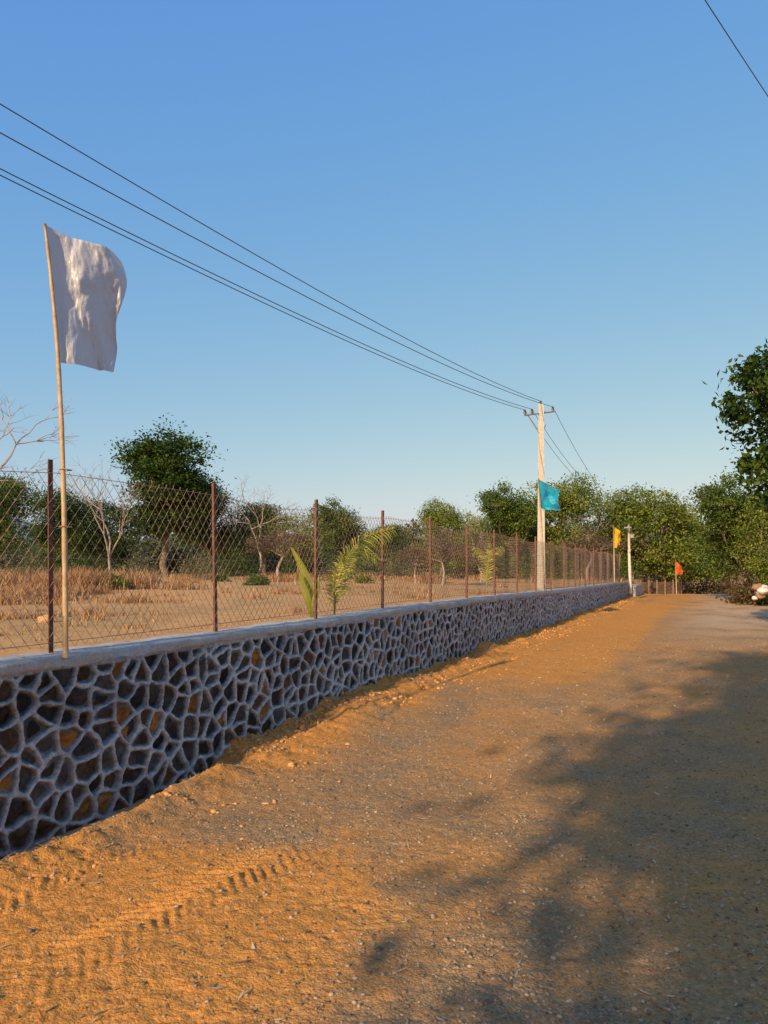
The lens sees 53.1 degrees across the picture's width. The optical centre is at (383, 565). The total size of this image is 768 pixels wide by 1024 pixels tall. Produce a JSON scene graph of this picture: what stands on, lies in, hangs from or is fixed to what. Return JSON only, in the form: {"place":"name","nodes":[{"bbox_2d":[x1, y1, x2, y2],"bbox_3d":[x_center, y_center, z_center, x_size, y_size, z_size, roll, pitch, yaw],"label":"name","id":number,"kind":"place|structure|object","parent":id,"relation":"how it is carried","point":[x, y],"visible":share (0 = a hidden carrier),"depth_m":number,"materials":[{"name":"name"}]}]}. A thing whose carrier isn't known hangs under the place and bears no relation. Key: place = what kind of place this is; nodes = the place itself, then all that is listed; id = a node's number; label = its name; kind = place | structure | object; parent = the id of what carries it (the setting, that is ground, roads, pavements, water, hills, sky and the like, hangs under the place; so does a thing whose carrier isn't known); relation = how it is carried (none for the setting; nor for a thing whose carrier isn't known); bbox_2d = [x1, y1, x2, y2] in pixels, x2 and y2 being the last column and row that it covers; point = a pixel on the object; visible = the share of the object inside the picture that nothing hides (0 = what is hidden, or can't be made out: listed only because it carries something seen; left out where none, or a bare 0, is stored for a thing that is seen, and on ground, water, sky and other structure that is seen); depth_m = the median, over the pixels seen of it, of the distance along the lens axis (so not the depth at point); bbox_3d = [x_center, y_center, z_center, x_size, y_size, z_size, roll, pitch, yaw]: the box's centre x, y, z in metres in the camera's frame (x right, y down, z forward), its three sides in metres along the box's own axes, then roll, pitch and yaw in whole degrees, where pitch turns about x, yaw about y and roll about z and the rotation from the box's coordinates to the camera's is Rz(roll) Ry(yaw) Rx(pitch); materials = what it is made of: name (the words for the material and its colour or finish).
{"place":"outdoors","nodes":[
{"label":"outdoors","id":0,"kind":"place"},
{"bbox_2d":[8,518,56,543],"bbox_3d":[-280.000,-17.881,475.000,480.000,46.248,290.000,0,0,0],"label":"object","id":1,"kind":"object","parent":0,"point":[24,530],"depth_m":440.87,"materials":[{"name":"green plant"}]},
{"bbox_2d":[0,580,181,605],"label":"dry grass","id":2,"kind":"structure","parent":0,"point":[24,599],"depth_m":12.65,"materials":[{"name":"brown plant"}]},
{"bbox_2d":[0,564,222,595],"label":"dry grass","id":3,"kind":"structure","parent":0,"point":[79,580],"depth_m":18.57,"materials":[{"name":"brown plant"}]},
{"bbox_2d":[0,608,237,643],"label":"dry grass","id":4,"kind":"structure","parent":0,"point":[96,618],"depth_m":8.50,"materials":[{"name":"brown plant"}]},
{"bbox_2d":[57,571,623,583],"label":"dry grass","id":5,"kind":"structure","parent":0,"point":[186,577],"depth_m":33.69,"materials":[{"name":"brown plant"}]},
{"bbox_2d":[0,567,754,860],"bbox_3d":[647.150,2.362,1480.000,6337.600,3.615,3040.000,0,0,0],"label":"ground","id":6,"kind":"structure","parent":0,"point":[239,614],"depth_m":10.71,"materials":[{"name":"soil"}]},
{"bbox_2d":[0,468,40,560],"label":"leafy tree","id":7,"kind":"object","parent":6,"relation":"on","point":[6,503],"visible":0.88,"depth_m":21.99,"materials":[{"name":"green plant"}]},
{"bbox_2d":[0,548,57,577],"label":"grey shrub","id":8,"kind":"object","parent":6,"relation":"on","point":[26,564],"visible":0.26,"depth_m":19.92,"materials":[{"name":"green plant"}]},
{"bbox_2d":[0,392,78,490],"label":"bare tree","id":9,"kind":"object","parent":6,"relation":"on","point":[11,454],"visible":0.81,"depth_m":21.33,"materials":[{"name":"brown plant"}]},
{"bbox_2d":[37,614,53,622],"bbox_3d":[-3.611,0.585,8.198,0.164,0.128,0.164,0,0,-26],"label":"rock","id":10,"kind":"object","parent":6,"relation":"on","point":[42,620],"visible":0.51,"depth_m":8.13,"materials":[{"name":"beige stone"}]},
{"bbox_2d":[12,543,83,573],"bbox_3d":[-17.486,-0.275,39.999,3.599,1.907,3.727,0,0,-36],"label":"green shrub","id":11,"kind":"object","parent":6,"relation":"on","point":[57,563],"visible":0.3,"depth_m":39.84,"materials":[{"name":"green plant"}]},
{"bbox_2d":[17,485,108,567],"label":"leafy tree","id":12,"kind":"object","parent":6,"relation":"on","point":[42,537],"visible":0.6,"depth_m":46.91,"materials":[{"name":"green plant"}]},
{"bbox_2d":[56,542,124,572],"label":"green shrub","id":13,"kind":"object","parent":6,"relation":"on","point":[90,565],"visible":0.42,"depth_m":43.96,"materials":[{"name":"green plant"}]},
{"bbox_2d":[56,460,142,571],"bbox_3d":[-10.278,-1.560,27.679,2.982,4.639,2.930,0,0,-12],"label":"bare tree","id":14,"kind":"object","parent":6,"relation":"on","point":[109,550],"visible":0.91,"depth_m":27.88,"materials":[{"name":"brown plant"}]},
{"bbox_2d":[46,495,155,570],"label":"leafy tree","id":15,"kind":"object","parent":6,"relation":"on","point":[89,516],"visible":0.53,"depth_m":48.71,"materials":[{"name":"green plant"}]},
{"bbox_2d":[97,569,130,589],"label":"green shrub","id":16,"kind":"object","parent":6,"relation":"on","point":[118,581],"visible":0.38,"depth_m":18.98,"materials":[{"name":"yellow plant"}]},
{"bbox_2d":[121,550,163,581],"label":"grey shrub","id":17,"kind":"object","parent":6,"relation":"on","point":[139,567],"visible":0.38,"depth_m":21.97,"materials":[{"name":"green plant"}]},
{"bbox_2d":[98,413,236,575],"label":"leafy tree","id":18,"kind":"object","parent":6,"relation":"on","point":[153,463],"visible":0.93,"depth_m":40.94,"materials":[{"name":"green plant"}]},
{"bbox_2d":[174,550,227,578],"bbox_3d":[-8.578,-0.074,35.983,2.863,1.495,2.831,0,0,0],"label":"grey shrub","id":19,"kind":"object","parent":6,"relation":"on","point":[196,568],"visible":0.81,"depth_m":35.91,"materials":[{"name":"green plant"}]},
{"bbox_2d":[168,473,249,574],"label":"leafy tree","id":20,"kind":"object","parent":6,"relation":"on","point":[208,532],"visible":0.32,"depth_m":49.03,"materials":[{"name":"green plant"}]},
{"bbox_2d":[210,571,230,581],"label":"green shrub","id":21,"kind":"object","parent":6,"relation":"on","point":[224,576],"visible":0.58,"depth_m":29.89,"materials":[{"name":"green plant"}]},
{"bbox_2d":[201,545,264,576],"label":"green shrub","id":22,"kind":"object","parent":6,"relation":"on","point":[236,562],"visible":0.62,"depth_m":41.73,"materials":[{"name":"green plant"}]},
{"bbox_2d":[218,500,293,575],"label":"leafy tree","id":23,"kind":"object","parent":6,"relation":"on","point":[254,520],"visible":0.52,"depth_m":45.36,"materials":[{"name":"green plant"}]},
{"bbox_2d":[243,572,271,585],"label":"green shrub","id":24,"kind":"object","parent":6,"relation":"on","point":[254,579],"visible":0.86,"depth_m":23.89,"materials":[{"name":"green plant"}]},
{"bbox_2d":[216,473,304,573],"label":"bare tree","id":25,"kind":"object","parent":6,"relation":"on","point":[247,519],"visible":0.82,"depth_m":43.56,"materials":[{"name":"brown plant"}]},
{"bbox_2d":[0,581,524,620],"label":"dry grass","id":26,"kind":"structure","parent":6,"relation":"on","point":[89,611],"depth_m":13.79,"materials":[{"name":"brown plant"}]},
{"bbox_2d":[237,522,311,579],"bbox_3d":[-4.127,-0.424,29.845,3.244,2.530,3.614,0,0,-22],"label":"thorny tree","id":27,"kind":"object","parent":6,"relation":"on","point":[272,539],"visible":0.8,"depth_m":29.66,"materials":[{"name":"green plant"}]},
{"bbox_2d":[263,511,338,572],"bbox_3d":[-4.528,-1.099,39.993,4.767,3.793,3.196,0,0,35],"label":"leafy tree","id":28,"kind":"object","parent":6,"relation":"on","point":[311,537],"visible":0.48,"depth_m":39.84,"materials":[{"name":"green plant"}]},
{"bbox_2d":[274,547,330,576],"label":"green shrub","id":29,"kind":"object","parent":6,"relation":"on","point":[286,570],"visible":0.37,"depth_m":41.71,"materials":[{"name":"green plant"}]},
{"bbox_2d":[291,548,319,616],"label":"palm sapling","id":30,"kind":"object","parent":6,"relation":"on","point":[296,556],"visible":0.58,"depth_m":8.27,"materials":[{"name":"green plant"}]},
{"bbox_2d":[0,582,627,858],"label":"stone retaining wall","id":31,"kind":"structure","parent":6,"relation":"on","point":[89,734],"depth_m":5.75,"materials":[{"name":"grey stone"}]},
{"bbox_2d":[43,223,126,657],"bbox_3d":[-1.868,-0.764,4.894,0.132,2.655,0.578,0,0,36],"label":"white flag","id":32,"kind":"object","parent":31,"relation":"on","point":[88,282],"visible":1,"depth_m":4.83,"materials":[{"name":"fabric"},{"name":"bamboo"}]},
{"bbox_2d":[0,459,620,652],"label":"chain link fence","id":33,"kind":"object","parent":31,"relation":"on","point":[214,547],"visible":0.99,"depth_m":7.78,"materials":[{"name":"metal"}]},
{"bbox_2d":[538,478,559,589],"bbox_3d":[3.955,-0.739,18.360,0.702,2.656,0.173,0,0,-29],"label":"cyan flag","id":34,"kind":"object","parent":31,"relation":"on","point":[548,497],"visible":1,"depth_m":18.32,"materials":[{"name":"teal fabric"}]},
{"bbox_2d":[613,526,619,581],"bbox_3d":[8.577,-0.426,28.256,0.343,2.086,0.166,0,0,-16],"label":"yellow flag","id":35,"kind":"object","parent":31,"relation":"on","point":[616,537],"visible":1,"depth_m":28.22,"materials":[{"name":"yellow fabric"}]},
{"bbox_2d":[301,494,370,568],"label":"leafy tree","id":36,"kind":"object","parent":6,"relation":"on","point":[325,507],"visible":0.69,"depth_m":44.41,"materials":[{"name":"green plant"}]},
{"bbox_2d":[313,554,371,577],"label":"grey shrub","id":37,"kind":"object","parent":6,"relation":"on","point":[358,570],"visible":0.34,"depth_m":37.65,"materials":[{"name":"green plant"}]},
{"bbox_2d":[322,527,397,613],"bbox_3d":[-0.288,0.053,9.009,1.078,1.015,0.630,0,0,-42],"label":"palm sapling","id":38,"kind":"object","parent":6,"relation":"on","point":[346,556],"visible":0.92,"depth_m":8.82,"materials":[{"name":"green plant"}]},
{"bbox_2d":[354,572,375,583],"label":"green shrub","id":39,"kind":"object","parent":6,"relation":"on","point":[364,578],"visible":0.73,"depth_m":25.91,"materials":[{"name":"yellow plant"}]},
{"bbox_2d":[336,546,396,576],"bbox_3d":[-0.860,-0.264,40.053,3.458,1.863,3.488,0,0,0],"label":"green shrub","id":40,"kind":"object","parent":6,"relation":"on","point":[368,567],"visible":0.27,"depth_m":39.84,"materials":[{"name":"green plant"}]},
{"bbox_2d":[354,520,412,572],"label":"leafy tree","id":41,"kind":"object","parent":6,"relation":"on","point":[393,537],"visible":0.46,"depth_m":43.89,"materials":[{"name":"green plant"}]},
{"bbox_2d":[0,514,767,581],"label":"distant trees","id":42,"kind":"object","parent":6,"relation":"on","point":[143,549],"visible":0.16,"depth_m":58.25,"materials":[{"name":"green plant"}]},
{"bbox_2d":[0,589,767,1023],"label":"fallen leaves","id":43,"kind":"object","parent":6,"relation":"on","point":[46,955],"visible":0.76,"depth_m":3.83,"materials":[{"name":"brown plant"}]},
{"bbox_2d":[372,550,426,578],"bbox_3d":[0.727,-0.023,36.008,2.591,1.403,2.728,0,0,-36],"label":"grey shrub","id":44,"kind":"object","parent":6,"relation":"on","point":[397,567],"visible":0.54,"depth_m":35.68,"materials":[{"name":"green plant"}]},
{"bbox_2d":[392,541,434,583],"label":"thorny tree","id":45,"kind":"object","parent":6,"relation":"on","point":[408,554],"visible":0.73,"depth_m":24.83,"materials":[{"name":"green plant"}]},
{"bbox_2d":[418,531,470,585],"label":"thorny tree","id":46,"kind":"object","parent":6,"relation":"on","point":[445,546],"visible":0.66,"depth_m":22.86,"materials":[{"name":"green plant"}]},
{"bbox_2d":[413,496,480,578],"bbox_3d":[2.677,-1.187,34.087,3.467,3.978,3.212,0,0,37],"label":"leafy tree","id":47,"kind":"object","parent":6,"relation":"on","point":[449,520],"visible":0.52,"depth_m":33.75,"materials":[{"name":"green plant"}]},
{"bbox_2d":[432,558,482,577],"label":"green shrub","id":48,"kind":"object","parent":6,"relation":"on","point":[457,570],"visible":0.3,"depth_m":37.71,"materials":[{"name":"green plant"}]},
{"bbox_2d":[445,515,503,567],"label":"leafy tree","id":49,"kind":"object","parent":6,"relation":"on","point":[475,526],"visible":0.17,"depth_m":49.60,"materials":[{"name":"green plant"}]},
{"bbox_2d":[464,515,491,569],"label":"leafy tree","id":50,"kind":"object","parent":6,"relation":"on","point":[478,529],"visible":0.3,"depth_m":47.34,"materials":[{"name":"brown plant"}]},
{"bbox_2d":[460,538,509,582],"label":"thorny tree","id":51,"kind":"object","parent":6,"relation":"on","point":[473,546],"visible":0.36,"depth_m":26.96,"materials":[{"name":"green plant"}]},
{"bbox_2d":[472,541,504,589],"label":"palm sapling","id":52,"kind":"object","parent":6,"relation":"on","point":[487,560],"visible":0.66,"depth_m":17.00,"materials":[{"name":"green plant"}]},
{"bbox_2d":[468,543,524,578],"bbox_3d":[5.225,-0.261,35.916,2.942,1.859,3.237,0,0,0],"label":"green shrub","id":53,"kind":"object","parent":6,"relation":"on","point":[497,571],"visible":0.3,"depth_m":35.87,"materials":[{"name":"green plant"}]},
{"bbox_2d":[466,477,549,572],"bbox_3d":[6.228,-1.774,37.834,4.110,5.230,4.699,0,0,35],"label":"leafy tree","id":54,"kind":"object","parent":6,"relation":"on","point":[506,516],"visible":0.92,"depth_m":37.15,"materials":[{"name":"green plant"}]},
{"bbox_2d":[498,549,556,578],"bbox_3d":[6.379,-0.083,34.127,2.813,1.510,2.671,0,0,26],"label":"green shrub","id":55,"kind":"object","parent":6,"relation":"on","point":[528,575],"visible":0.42,"depth_m":33.81,"materials":[{"name":"green plant"}]},
{"bbox_2d":[523,401,555,588],"bbox_3d":[4.471,-1.854,21.979,1.274,5.730,0.197,0,0,-33],"label":"utility pole","id":56,"kind":"object","parent":6,"relation":"on","point":[541,427],"visible":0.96,"depth_m":21.95,"materials":[{"name":"concrete"}]},
{"bbox_2d":[0,0,767,507],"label":"overhead wires","id":57,"kind":"object","parent":56,"relation":"attached to","point":[272,264],"visible":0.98,"depth_m":8.32,"materials":[{"name":"grey metal"}]},
{"bbox_2d":[515,471,619,574],"bbox_3d":[9.256,-2.061,39.778,6.562,5.944,6.079,0,0,-31],"label":"leafy tree","id":58,"kind":"object","parent":6,"relation":"on","point":[570,503],"visible":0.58,"depth_m":39.09,"materials":[{"name":"green plant"}]},
{"bbox_2d":[545,546,592,579],"bbox_3d":[8.547,-0.332,36.898,3.383,2.101,3.305,0,0,0],"label":"green shrub","id":59,"kind":"object","parent":6,"relation":"on","point":[566,566],"visible":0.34,"depth_m":36.70,"materials":[{"name":"green plant"}]},
{"bbox_2d":[558,512,613,564],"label":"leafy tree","id":60,"kind":"object","parent":6,"relation":"on","point":[585,525],"visible":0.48,"depth_m":39.27,"materials":[{"name":"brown plant"}]},
{"bbox_2d":[546,527,627,579],"bbox_3d":[9.063,-0.413,33.833,3.660,2.669,3.286,0,0,34],"label":"thorny tree","id":61,"kind":"object","parent":6,"relation":"on","point":[583,543],"visible":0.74,"depth_m":33.69,"materials":[{"name":"green plant"}]},
{"bbox_2d":[567,486,654,575],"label":"leafy tree","id":62,"kind":"object","parent":6,"relation":"on","point":[608,529],"visible":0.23,"depth_m":43.54,"materials":[{"name":"green plant"}]},
{"bbox_2d":[584,547,649,579],"bbox_3d":[11.815,-0.212,40.017,3.830,1.938,3.462,0,0,0],"label":"green shrub","id":63,"kind":"object","parent":6,"relation":"on","point":[625,572],"visible":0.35,"depth_m":39.65,"materials":[{"name":"green plant"}]},
{"bbox_2d":[597,536,667,578],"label":"thorny tree","id":64,"kind":"object","parent":6,"relation":"on","point":[634,549],"visible":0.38,"depth_m":41.61,"materials":[{"name":"green plant"}]},
{"bbox_2d":[628,584,642,596],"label":"end wall","id":65,"kind":"structure","parent":6,"relation":"on","point":[636,589],"depth_m":33.56,"materials":[{"name":"white concrete"}]},
{"bbox_2d":[632,580,686,593],"bbox_3d":[13.480,1.200,38.000,3.364,1.000,0.050,0,0,0],"label":"chain link fence","id":66,"kind":"object","parent":6,"relation":"on","point":[664,583],"visible":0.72,"depth_m":38.00,"materials":[{"name":"metal"}]},
{"bbox_2d":[591,482,734,592],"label":"leafy tree","id":67,"kind":"object","parent":6,"relation":"on","point":[667,510],"visible":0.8,"depth_m":41.05,"materials":[{"name":"green plant"}]},
{"bbox_2d":[675,559,682,593],"bbox_3d":[14.046,0.627,36.546,0.440,1.865,0.155,0,0,-26],"label":"orange flag","id":68,"kind":"object","parent":6,"relation":"on","point":[678,569],"visible":1,"depth_m":36.51,"materials":[{"name":"orange fabric"}]},
{"bbox_2d":[656,510,712,590],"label":"leafy tree","id":69,"kind":"object","parent":6,"relation":"on","point":[686,539],"visible":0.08,"depth_m":46.16,"materials":[{"name":"green plant"}]},
{"bbox_2d":[625,565,767,605],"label":"dry brush","id":70,"kind":"object","parent":6,"relation":"on","point":[744,595],"visible":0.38,"depth_m":41.15,"materials":[{"name":"brown plant"}]},
{"bbox_2d":[677,468,767,590],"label":"leafy tree","id":71,"kind":"object","parent":6,"relation":"on","point":[722,516],"visible":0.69,"depth_m":30.50,"materials":[{"name":"green plant"}]},
{"bbox_2d":[702,339,767,515],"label":"roadside tree","id":72,"kind":"object","parent":6,"relation":"on","point":[749,378],"visible":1,"depth_m":14.19,"materials":[{"name":"green plant"}]},
{"bbox_2d":[725,492,767,584],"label":"leafy tree","id":73,"kind":"object","parent":6,"relation":"on","point":[761,521],"visible":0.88,"depth_m":27.91,"materials":[{"name":"green plant"}]},
{"bbox_2d":[752,583,767,599],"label":"heap of bags","id":74,"kind":"object","parent":6,"relation":"on","point":[761,591],"visible":1,"depth_m":25.81,"materials":[{"name":"white fabric"}]},
{"bbox_2d":[0,593,767,1023],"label":"dirt road","id":75,"kind":"structure","parent":0,"point":[646,623],"depth_m":4.09,"materials":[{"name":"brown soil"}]},
{"bbox_2d":[0,599,634,916],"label":"soil clods","id":76,"kind":"object","parent":75,"relation":"on","point":[251,749],"visible":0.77,"depth_m":7.66,"materials":[{"name":"brown soil"}]},
{"bbox_2d":[624,525,633,593],"bbox_3d":[10.447,-0.274,32.781,0.309,2.959,0.739,0,0,28],"label":"utility pole","id":77,"kind":"object","parent":75,"relation":"on","point":[630,535],"visible":1,"depth_m":32.95,"materials":[{"name":"concrete"}]},
{"bbox_2d":[0,0,767,565],"label":"sky","id":78,"kind":"structure","parent":0,"point":[562,203],"materials":[{"name":"blue"}]},
{"bbox_2d":[760,577,767,604],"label":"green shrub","id":79,"kind":"object","parent":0,"point":[766,598],"visible":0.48,"depth_m":26.56,"materials":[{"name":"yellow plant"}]}
]}

